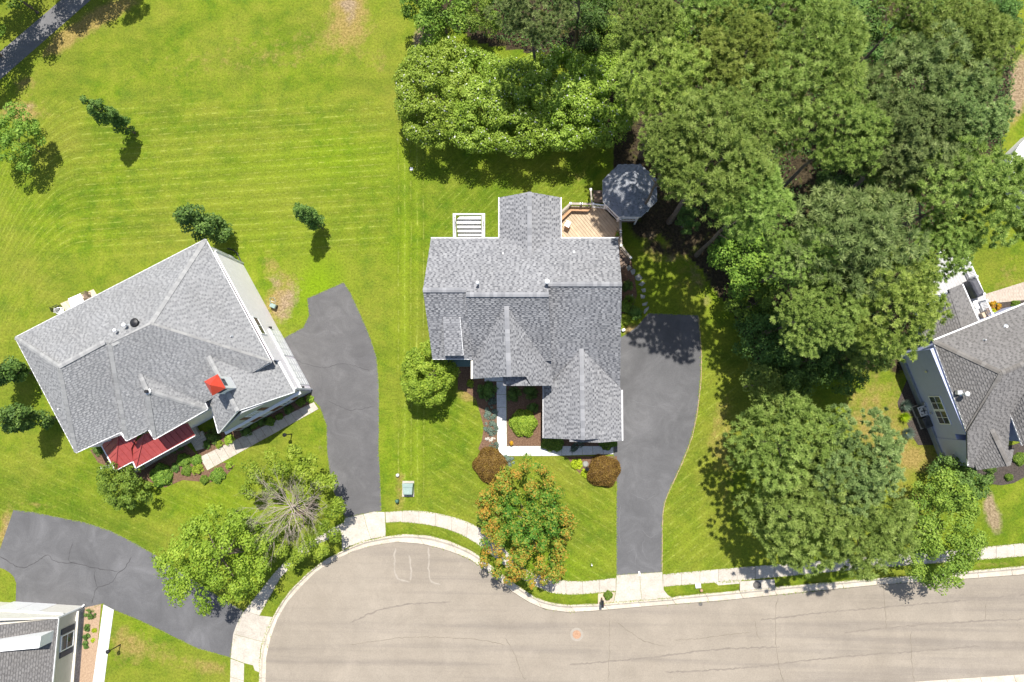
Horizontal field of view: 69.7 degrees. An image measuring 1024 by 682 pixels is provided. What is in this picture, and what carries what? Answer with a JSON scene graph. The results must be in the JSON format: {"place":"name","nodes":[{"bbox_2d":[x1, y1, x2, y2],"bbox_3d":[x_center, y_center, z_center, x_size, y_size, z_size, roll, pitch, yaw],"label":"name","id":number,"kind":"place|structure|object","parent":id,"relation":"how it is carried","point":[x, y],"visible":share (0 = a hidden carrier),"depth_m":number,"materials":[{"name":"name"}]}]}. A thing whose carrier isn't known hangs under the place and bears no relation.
{"place":"outdoors","nodes":[
{"label":"outdoors","id":0,"kind":"place"},
{"bbox_2d":[0,0,89,78],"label":"path","id":1,"kind":"structure","parent":0,"point":[30,39],"depth_m":64.50,"materials":[{"name":"asphalt"}]},
{"bbox_2d":[0,510,242,657],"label":"driveway","id":2,"kind":"structure","parent":0,"point":[44,558],"depth_m":60.34,"materials":[{"name":"asphalt"}]},
{"bbox_2d":[230,659,243,681],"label":"sidewalk","id":3,"kind":"structure","parent":0,"point":[236,670],"depth_m":59.13,"materials":[{"name":"concrete"}]},
{"bbox_2d":[244,523,342,614],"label":"sidewalk","id":4,"kind":"structure","parent":0,"point":[258,602],"depth_m":59.55,"materials":[{"name":"concrete"}]},
{"bbox_2d":[284,282,380,516],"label":"driveway","id":5,"kind":"structure","parent":0,"point":[330,345],"depth_m":60.62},
{"bbox_2d":[385,511,615,594],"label":"sidewalk","id":6,"kind":"structure","parent":0,"point":[470,531],"depth_m":59.09,"materials":[{"name":"concrete"}]},
{"bbox_2d":[0,0,1023,681],"bbox_3d":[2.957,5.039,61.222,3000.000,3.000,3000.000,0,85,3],"label":"lawn","id":7,"kind":"structure","parent":0,"point":[254,122],"depth_m":61.53,"materials":[{"name":"green plant"}]},
{"bbox_2d":[0,355,31,386],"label":"columnar tree","id":8,"kind":"object","parent":7,"relation":"on","point":[12,369],"visible":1,"depth_m":59.37,"materials":[{"name":"green plant"}]},
{"bbox_2d":[0,101,45,173],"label":"yard tree","id":9,"kind":"object","parent":7,"relation":"on","point":[19,128],"visible":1,"depth_m":59.95,"materials":[{"name":"green plant"}]},
{"bbox_2d":[0,402,56,433],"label":"columnar tree","id":10,"kind":"object","parent":7,"relation":"on","point":[26,419],"visible":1,"depth_m":57.01,"materials":[{"name":"green plant"}]},
{"bbox_2d":[0,601,84,681],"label":"house","id":11,"kind":"structure","parent":7,"relation":"on","point":[40,642],"depth_m":56.58,"materials":[{"name":"grey"}]},
{"bbox_2d":[79,604,100,681],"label":"planting bed","id":12,"kind":"object","parent":7,"relation":"on","point":[88,659],"visible":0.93,"depth_m":59.85,"materials":[{"name":"soil"}]},
{"bbox_2d":[93,604,113,681],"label":"walkway","id":13,"kind":"structure","parent":7,"relation":"on","point":[103,641],"depth_m":59.81,"materials":[{"name":"concrete"}]},
{"bbox_2d":[79,95,135,134],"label":"columnar tree","id":14,"kind":"object","parent":7,"relation":"on","point":[108,115],"visible":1,"depth_m":58.73,"materials":[{"name":"green plant"}]},
{"bbox_2d":[96,461,154,510],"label":"yard tree","id":15,"kind":"object","parent":7,"relation":"on","point":[127,501],"visible":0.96,"depth_m":57.95,"materials":[{"name":"green plant"}]},
{"bbox_2d":[90,445,234,486],"bbox_3d":[-28.973,10.156,60.858,12.351,0.080,3.883,0,85,3],"label":"planting bed","id":16,"kind":"object","parent":7,"relation":"on","point":[169,459],"visible":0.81,"depth_m":60.78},
{"bbox_2d":[149,463,172,487],"bbox_3d":[-28.892,11.085,60.427,1.898,1.061,2.031,-28,85,0],"label":"round shrub","id":17,"kind":"object","parent":16,"relation":"on","point":[160,469],"visible":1,"depth_m":60.19,"materials":[{"name":"green plant"}]},
{"bbox_2d":[15,239,312,471],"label":"house","id":18,"kind":"structure","parent":7,"relation":"on","point":[167,355],"depth_m":54.91,"materials":[{"name":"grey"}]},
{"bbox_2d":[286,357,308,384],"bbox_3d":[-17.453,2.475,59.757,0.075,2.300,2.500,-30,85,0],"label":"garage door","id":19,"kind":"structure","parent":18,"relation":"in","point":[292,362],"depth_m":59.70,"materials":[{"name":"white paint"}]},
{"bbox_2d":[172,202,233,244],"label":"columnar tree","id":20,"kind":"object","parent":7,"relation":"on","point":[203,224],"visible":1,"depth_m":57.02,"materials":[{"name":"green plant"}]},
{"bbox_2d":[149,502,275,616],"bbox_3d":[-21.826,16.323,55.896,7.583,8.291,8.822,44,89,5],"label":"maple tree","id":21,"kind":"object","parent":7,"relation":"on","point":[231,525],"visible":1,"depth_m":53.61,"materials":[{"name":"green plant"}]},
{"bbox_2d":[231,611,272,671],"bbox_3d":[-21.186,24.145,59.343,2.827,0.120,4.439,13,86,4],"label":"driveway apron","id":22,"kind":"object","parent":7,"relation":"on","point":[251,627],"visible":1,"depth_m":59.30,"materials":[{"name":"concrete"}]},
{"bbox_2d":[196,393,312,455],"bbox_3d":[-21.245,7.356,60.715,10.792,0.080,2.703,-19,85,1],"label":"planting bed","id":23,"kind":"object","parent":7,"relation":"on","point":[212,447],"visible":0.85,"depth_m":60.71,"materials":[{"name":"soil"}]},
{"bbox_2d":[194,402,317,469],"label":"walkway","id":24,"kind":"structure","parent":7,"relation":"on","point":[218,457],"depth_m":60.61,"materials":[{"name":"concrete"}]},
{"bbox_2d":[224,444,346,570],"bbox_3d":[-17.194,12.507,56.453,9.832,7.375,8.716,39,88,5],"label":"dying tree","id":25,"kind":"object","parent":7,"relation":"on","point":[295,555],"visible":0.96,"depth_m":56.02,"materials":[{"name":"green plant"}]},
{"bbox_2d":[292,202,325,231],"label":"columnar tree","id":26,"kind":"object","parent":7,"relation":"on","point":[310,217],"visible":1,"depth_m":57.20,"materials":[{"name":"green plant"}]},
{"bbox_2d":[342,512,385,548],"bbox_3d":[-12.064,15.307,59.630,4.019,0.120,2.454,-13,85,2],"label":"driveway apron","id":27,"kind":"object","parent":7,"relation":"on","point":[355,530],"visible":1,"depth_m":59.58,"materials":[{"name":"concrete"}]},
{"bbox_2d":[399,339,459,408],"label":"yard tree","id":28,"kind":"object","parent":7,"relation":"on","point":[415,368],"visible":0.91,"depth_m":56.21,"materials":[{"name":"green plant"}]},
{"bbox_2d":[391,35,479,150],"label":"tree","id":29,"kind":"object","parent":7,"relation":"on","point":[414,66],"visible":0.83,"depth_m":56.94,"materials":[{"name":"green plant"}]},
{"bbox_2d":[399,0,473,47],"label":"leafy tree","id":30,"kind":"object","parent":7,"relation":"on","point":[425,17],"visible":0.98,"depth_m":57.64,"materials":[{"name":"green plant"}]},
{"bbox_2d":[453,213,484,236],"bbox_3d":[-3.549,-9.072,62.010,2.714,3.569,3.046,0,85,3],"label":"pergola","id":31,"kind":"object","parent":7,"relation":"on","point":[468,226],"visible":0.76,"depth_m":61.51,"materials":[{"name":"wood"}]},
{"bbox_2d":[453,0,501,38],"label":"leafy tree","id":32,"kind":"object","parent":7,"relation":"on","point":[480,20],"visible":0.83,"depth_m":57.72,"materials":[{"name":"green plant"}]},
{"bbox_2d":[434,47,521,153],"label":"flowering tree","id":33,"kind":"object","parent":7,"relation":"on","point":[486,61],"visible":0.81,"depth_m":56.84,"materials":[{"name":"green plant"}]},
{"bbox_2d":[458,367,513,465],"bbox_3d":[-2.323,5.456,59.958,3.664,0.080,10.055,-10,85,2],"label":"planting bed","id":34,"kind":"object","parent":7,"relation":"on","point":[464,374],"visible":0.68,"depth_m":59.99,"materials":[{"name":"soil"}]},
{"bbox_2d":[472,446,508,483],"bbox_3d":[-1.810,9.973,59.013,2.706,1.526,2.864,-41,85,-1],"label":"bronze shrub","id":35,"kind":"object","parent":34,"relation":"on","point":[495,458],"visible":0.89,"depth_m":58.78,"materials":[{"name":"red plant"}]},
{"bbox_2d":[423,192,622,442],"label":"house","id":36,"kind":"structure","parent":7,"relation":"on","point":[529,295],"depth_m":53.74,"materials":[{"name":"grey"}]},
{"bbox_2d":[562,188,631,268],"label":"deck","id":37,"kind":"structure","parent":36,"relation":"attached to","point":[590,221],"depth_m":59.73,"materials":[{"name":"beige paint"}]},
{"bbox_2d":[483,49,567,159],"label":"flowering tree","id":38,"kind":"object","parent":7,"relation":"on","point":[524,67],"visible":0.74,"depth_m":56.45,"materials":[{"name":"green plant"}]},
{"bbox_2d":[507,386,547,445],"bbox_3d":[1.533,5.440,59.773,3.938,0.080,6.161,0,85,3],"label":"planting bed","id":39,"kind":"object","parent":7,"relation":"on","point":[523,402],"visible":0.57,"depth_m":59.69,"materials":[{"name":"soil"}]},
{"bbox_2d":[508,408,537,436],"bbox_3d":[0.886,6.596,59.220,2.458,1.364,2.351,0,85,3],"label":"clipped shrub","id":40,"kind":"object","parent":39,"relation":"on","point":[521,416],"visible":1,"depth_m":59.02,"materials":[{"name":"green plant"}]},
{"bbox_2d":[475,453,580,589],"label":"turning tree","id":41,"kind":"object","parent":7,"relation":"on","point":[534,528],"visible":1,"depth_m":54.04,"materials":[{"name":"green plant"}]},
{"bbox_2d":[484,0,578,59],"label":"leafy tree","id":42,"kind":"object","parent":7,"relation":"on","point":[518,23],"visible":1,"depth_m":49.03,"materials":[{"name":"green plant"}]},
{"bbox_2d":[484,377,612,455],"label":"walkway","id":43,"kind":"structure","parent":7,"relation":"on","point":[503,447],"depth_m":59.51,"materials":[{"name":"concrete"}]},
{"bbox_2d":[521,44,610,151],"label":"flowering tree","id":44,"kind":"object","parent":7,"relation":"on","point":[572,59],"visible":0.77,"depth_m":56.40,"materials":[{"name":"green plant"}]},
{"bbox_2d":[564,456,616,481],"bbox_3d":[6.311,10.318,59.141,4.263,0.080,2.100,0,85,3],"label":"planting bed","id":45,"kind":"object","parent":7,"relation":"on","point":[584,458],"visible":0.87,"depth_m":59.17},
{"bbox_2d":[586,454,620,487],"bbox_3d":[7.315,10.432,58.534,2.567,1.526,2.742,25,87,4],"label":"bronze shrub","id":46,"kind":"object","parent":45,"relation":"on","point":[609,466],"visible":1,"depth_m":58.31,"materials":[{"name":"red plant"}]},
{"bbox_2d":[562,0,621,51],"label":"leafy tree","id":47,"kind":"object","parent":7,"relation":"on","point":[597,19],"visible":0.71,"depth_m":56.86,"materials":[{"name":"green plant"}]},
{"bbox_2d":[565,46,643,148],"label":"flowering tree","id":48,"kind":"object","parent":7,"relation":"on","point":[621,118],"visible":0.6,"depth_m":56.41,"materials":[{"name":"green plant"}]},
{"bbox_2d":[582,13,637,74],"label":"leafy tree","id":49,"kind":"object","parent":7,"relation":"on","point":[605,47],"visible":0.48,"depth_m":56.78,"materials":[{"name":"green plant"}]},
{"bbox_2d":[619,252,636,313],"bbox_3d":[9.467,-4.842,60.236,1.507,0.080,5.298,0,85,3],"label":"planting bed","id":50,"kind":"object","parent":7,"relation":"on","point":[626,274],"visible":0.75,"depth_m":60.20,"materials":[{"name":"soil"}]},
{"bbox_2d":[603,164,656,224],"bbox_3d":[9.228,-11.640,58.354,4.193,4.840,4.192,0,85,3],"label":"gazebo","id":51,"kind":"object","parent":7,"relation":"on","point":[627,188],"visible":0.98,"depth_m":56.89,"materials":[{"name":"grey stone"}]},
{"bbox_2d":[259,534,1023,681],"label":"kerb","id":52,"kind":"structure","parent":7,"relation":"on","point":[514,588],"depth_m":58.27,"materials":[{"name":"concrete"}]},
{"bbox_2d":[614,572,671,601],"bbox_3d":[10.259,19.447,58.211,4.597,0.120,2.067,-6,85,2],"label":"driveway apron","id":53,"kind":"object","parent":7,"relation":"on","point":[629,589],"visible":1,"depth_m":58.16,"materials":[{"name":"concrete"}]},
{"bbox_2d":[608,0,684,105],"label":"tree","id":54,"kind":"object","parent":7,"relation":"on","point":[662,10],"visible":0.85,"depth_m":46.20,"materials":[{"name":"green plant"}]},
{"bbox_2d":[608,31,719,159],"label":"leafy tree","id":55,"kind":"object","parent":7,"relation":"on","point":[678,58],"visible":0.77,"depth_m":45.58,"materials":[{"name":"green plant"}]},
{"bbox_2d":[640,10,700,61],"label":"leafy tree","id":56,"kind":"object","parent":7,"relation":"on","point":[679,29],"visible":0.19,"depth_m":55.83,"materials":[{"name":"green plant"}]},
{"bbox_2d":[637,112,710,217],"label":"pine tree","id":57,"kind":"object","parent":7,"relation":"on","point":[669,138],"visible":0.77,"depth_m":43.68,"materials":[{"name":"green plant"}]},
{"bbox_2d":[674,205,699,234],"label":"leafy tree","id":58,"kind":"object","parent":7,"relation":"on","point":[686,219],"visible":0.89,"depth_m":57.60,"materials":[{"name":"green plant"}]},
{"bbox_2d":[676,0,749,93],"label":"pine tree","id":59,"kind":"object","parent":7,"relation":"on","point":[701,5],"visible":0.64,"depth_m":46.38,"materials":[{"name":"green plant"}]},
{"bbox_2d":[651,81,780,228],"bbox_3d":[12.528,-10.502,50.389,7.823,20.309,8.987,0,85,3],"label":"leafy tree","id":60,"kind":"object","parent":7,"relation":"on","point":[742,141],"visible":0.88,"depth_m":42.53,"materials":[{"name":"green plant"}]},
{"bbox_2d":[684,0,784,137],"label":"pine tree","id":61,"kind":"object","parent":7,"relation":"on","point":[747,36],"visible":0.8,"depth_m":45.04,"materials":[{"name":"green plant"}]},
{"bbox_2d":[447,0,1021,379],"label":"undergrowth","id":62,"kind":"object","parent":7,"relation":"on","point":[775,155],"visible":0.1,"depth_m":59.99,"materials":[{"name":"green plant"}]},
{"bbox_2d":[694,155,796,257],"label":"pine tree","id":63,"kind":"object","parent":7,"relation":"on","point":[768,198],"visible":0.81,"depth_m":42.93,"materials":[{"name":"green plant"}]},
{"bbox_2d":[706,220,784,301],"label":"leafy tree","id":64,"kind":"object","parent":7,"relation":"on","point":[749,261],"visible":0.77,"depth_m":54.91,"materials":[{"name":"green plant"}]},
{"bbox_2d":[723,278,785,327],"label":"leafy tree","id":65,"kind":"object","parent":7,"relation":"on","point":[763,292],"visible":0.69,"depth_m":55.52,"materials":[{"name":"green plant"}]},
{"bbox_2d":[739,579,774,590],"bbox_3d":[19.249,19.165,57.808,2.753,0.315,0.725,-5,85,2],"label":"storm drain","id":66,"kind":"object","parent":7,"relation":"on","point":[756,584],"visible":1,"depth_m":57.67,"materials":[{"name":"concrete"}]},
{"bbox_2d":[739,362,786,409],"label":"leafy tree","id":67,"kind":"object","parent":7,"relation":"on","point":[773,384],"visible":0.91,"depth_m":53.55,"materials":[{"name":"green plant"}]},
{"bbox_2d":[699,50,828,166],"bbox_3d":[16.032,-14.238,51.918,8.247,17.546,7.161,0,85,3],"label":"leafy tree","id":68,"kind":"object","parent":7,"relation":"on","point":[790,120],"visible":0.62,"depth_m":44.73,"materials":[{"name":"green plant"}]},
{"bbox_2d":[732,307,797,379],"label":"leafy tree","id":69,"kind":"object","parent":7,"relation":"on","point":[767,355],"visible":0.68,"depth_m":54.67,"materials":[{"name":"green plant"}]},
{"bbox_2d":[738,0,820,67],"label":"pine tree","id":70,"kind":"object","parent":7,"relation":"on","point":[759,4],"visible":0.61,"depth_m":46.09,"materials":[{"name":"green plant"}]},
{"bbox_2d":[752,342,819,405],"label":"leafy tree","id":71,"kind":"object","parent":7,"relation":"on","point":[790,380],"visible":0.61,"depth_m":54.43,"materials":[{"name":"green plant"}]},
{"bbox_2d":[722,389,851,498],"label":"deciduous tree","id":72,"kind":"object","parent":7,"relation":"on","point":[796,430],"visible":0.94,"depth_m":50.20,"materials":[{"name":"green plant"}]},
{"bbox_2d":[733,462,850,579],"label":"deciduous tree","id":73,"kind":"object","parent":7,"relation":"on","point":[794,526],"visible":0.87,"depth_m":50.11,"materials":[{"name":"green plant"}]},
{"bbox_2d":[749,222,849,295],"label":"pine tree","id":74,"kind":"object","parent":7,"relation":"on","point":[778,273],"visible":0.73,"depth_m":46.04,"materials":[{"name":"green plant"}]},
{"bbox_2d":[782,335,842,388],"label":"leafy tree","id":75,"kind":"object","parent":7,"relation":"on","point":[828,374],"visible":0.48,"depth_m":54.42,"materials":[{"name":"green plant"}]},
{"bbox_2d":[762,267,870,358],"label":"leafy tree","id":76,"kind":"object","parent":7,"relation":"on","point":[828,328],"visible":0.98,"depth_m":45.57,"materials":[{"name":"green plant"}]},
{"bbox_2d":[766,0,870,113],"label":"pine tree","id":77,"kind":"object","parent":7,"relation":"on","point":[840,54],"visible":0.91,"depth_m":44.87,"materials":[{"name":"green plant"}]},
{"bbox_2d":[779,431,877,529],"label":"pine tree","id":78,"kind":"object","parent":7,"relation":"on","point":[842,496],"visible":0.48,"depth_m":49.84,"materials":[{"name":"green plant"}]},
{"bbox_2d":[781,81,895,188],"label":"pine tree","id":79,"kind":"object","parent":7,"relation":"on","point":[865,119],"visible":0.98,"depth_m":44.85,"materials":[{"name":"green plant"}]},
{"bbox_2d":[815,152,866,189],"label":"leafy tree","id":80,"kind":"object","parent":7,"relation":"on","point":[840,179],"visible":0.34,"depth_m":56.93,"materials":[{"name":"green plant"}]},
{"bbox_2d":[820,342,869,395],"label":"leafy tree","id":81,"kind":"object","parent":7,"relation":"on","point":[847,376],"visible":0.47,"depth_m":54.84,"materials":[{"name":"green plant"}]},
{"bbox_2d":[770,178,931,305],"bbox_3d":[21.543,-5.927,51.322,9.322,16.835,8.358,0,85,3],"label":"leafy tree","id":82,"kind":"object","parent":7,"relation":"on","point":[858,217],"visible":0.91,"depth_m":44.98,"materials":[{"name":"green plant"}]},
{"bbox_2d":[813,0,888,45],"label":"leafy tree","id":83,"kind":"object","parent":7,"relation":"on","point":[863,5],"visible":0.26,"depth_m":56.39,"materials":[{"name":"green plant"}]},
{"bbox_2d":[800,402,907,527],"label":"deciduous tree","id":84,"kind":"object","parent":7,"relation":"on","point":[880,475],"visible":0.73,"depth_m":49.52,"materials":[{"name":"green plant"}]},
{"bbox_2d":[836,324,899,376],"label":"leafy tree","id":85,"kind":"object","parent":7,"relation":"on","point":[855,363],"visible":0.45,"depth_m":52.21,"materials":[{"name":"green plant"}]},
{"bbox_2d":[820,481,921,581],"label":"deciduous tree","id":86,"kind":"object","parent":7,"relation":"on","point":[898,537],"visible":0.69,"depth_m":49.48,"materials":[{"name":"green plant"}]},
{"bbox_2d":[849,20,904,66],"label":"leafy tree","id":87,"kind":"object","parent":7,"relation":"on","point":[876,55],"visible":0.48,"depth_m":56.44,"materials":[{"name":"green plant"}]},
{"bbox_2d":[814,243,954,364],"bbox_3d":[24.273,-1.957,51.327,6.845,15.916,7.926,0,85,3],"label":"leafy tree","id":88,"kind":"object","parent":7,"relation":"on","point":[905,297],"visible":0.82,"depth_m":45.12,"materials":[{"name":"green plant"}]},
{"bbox_2d":[839,0,962,83],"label":"pine tree","id":89,"kind":"object","parent":7,"relation":"on","point":[906,23],"visible":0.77,"depth_m":47.76,"materials":[{"name":"green plant"}]},
{"bbox_2d":[829,87,974,203],"bbox_3d":[25.486,-12.208,51.943,8.654,16.254,8.026,0,85,3],"label":"leafy tree","id":90,"kind":"object","parent":7,"relation":"on","point":[903,164],"visible":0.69,"depth_m":45.28,"materials":[{"name":"green plant"}]},
{"bbox_2d":[897,381,932,444],"bbox_3d":[32.032,5.263,58.314,2.831,0.080,5.922,0,85,3],"label":"planting bed","id":91,"kind":"object","parent":7,"relation":"on","point":[922,436],"visible":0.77,"depth_m":58.20,"materials":[{"name":"soil"}]},
{"bbox_2d":[842,15,1000,151],"bbox_3d":[26.485,-15.967,52.117,8.990,16.440,7.775,-41,85,-1],"label":"leafy tree","id":92,"kind":"object","parent":7,"relation":"on","point":[901,53],"visible":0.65,"depth_m":45.76,"materials":[{"name":"green plant"}]},
{"bbox_2d":[863,211,980,286],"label":"pine tree","id":93,"kind":"object","parent":7,"relation":"on","point":[957,262],"visible":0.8,"depth_m":45.84,"materials":[{"name":"green plant"}]},
{"bbox_2d":[887,465,989,595],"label":"street tree","id":94,"kind":"object","parent":7,"relation":"on","point":[963,560],"visible":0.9,"depth_m":52.45,"materials":[{"name":"green plant"}]},
{"bbox_2d":[891,129,1023,256],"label":"leafy tree","id":95,"kind":"object","parent":7,"relation":"on","point":[985,172],"visible":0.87,"depth_m":44.90,"materials":[{"name":"green plant"}]},
{"bbox_2d":[895,66,1020,158],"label":"pine tree","id":96,"kind":"object","parent":7,"relation":"on","point":[986,116],"visible":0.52,"depth_m":45.60,"materials":[{"name":"green plant"}]},
{"bbox_2d":[925,452,994,503],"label":"yard tree","id":97,"kind":"object","parent":7,"relation":"on","point":[980,482],"visible":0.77,"depth_m":54.98,"materials":[{"name":"green plant"}]},
{"bbox_2d":[898,284,1023,469],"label":"house","id":98,"kind":"structure","parent":7,"relation":"on","point":[964,373],"depth_m":53.18,"materials":[{"name":"grey"}]},
{"bbox_2d":[930,252,993,318],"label":"deck","id":99,"kind":"structure","parent":7,"relation":"on","point":[959,279],"depth_m":58.44,"materials":[{"name":"wood"}]},
{"bbox_2d":[962,278,983,298],"bbox_3d":[36.333,-4.134,57.793,0.700,1.120,1.500,-24,85,1],"label":"grill","id":100,"kind":"object","parent":99,"relation":"on","point":[973,288],"visible":1,"depth_m":57.43,"materials":[{"name":"grey metal"}]},
{"bbox_2d":[914,0,1023,87],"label":"pine tree","id":101,"kind":"object","parent":7,"relation":"on","point":[988,32],"visible":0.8,"depth_m":46.06,"materials":[{"name":"green plant"}]},
{"bbox_2d":[920,674,1023,681],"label":"kerb","id":102,"kind":"structure","parent":7,"relation":"on","point":[1013,678],"depth_m":56.46,"materials":[{"name":"concrete"}]},
{"bbox_2d":[977,443,1023,484],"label":"planting bed","id":103,"kind":"object","parent":7,"relation":"on","point":[1015,471],"visible":0.48,"depth_m":57.54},
{"bbox_2d":[978,0,1023,39],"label":"leafy tree","id":104,"kind":"object","parent":7,"relation":"on","point":[1006,6],"visible":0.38,"depth_m":56.34,"materials":[{"name":"green plant"}]},
{"bbox_2d":[985,282,1023,302],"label":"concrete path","id":105,"kind":"structure","parent":7,"relation":"on","point":[1011,293],"depth_m":58.63,"materials":[{"name":"concrete"}]},
{"bbox_2d":[265,542,1023,681],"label":"street","id":106,"kind":"structure","parent":0,"point":[401,612],"depth_m":58.03,"materials":[{"name":"asphalt"}]},
{"bbox_2d":[613,313,701,574],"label":"driveway","id":107,"kind":"structure","parent":0,"point":[660,366],"depth_m":59.15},
{"bbox_2d":[663,543,1023,586],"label":"sidewalk","id":108,"kind":"structure","parent":0,"point":[770,571],"depth_m":57.79,"materials":[{"name":"concrete"}]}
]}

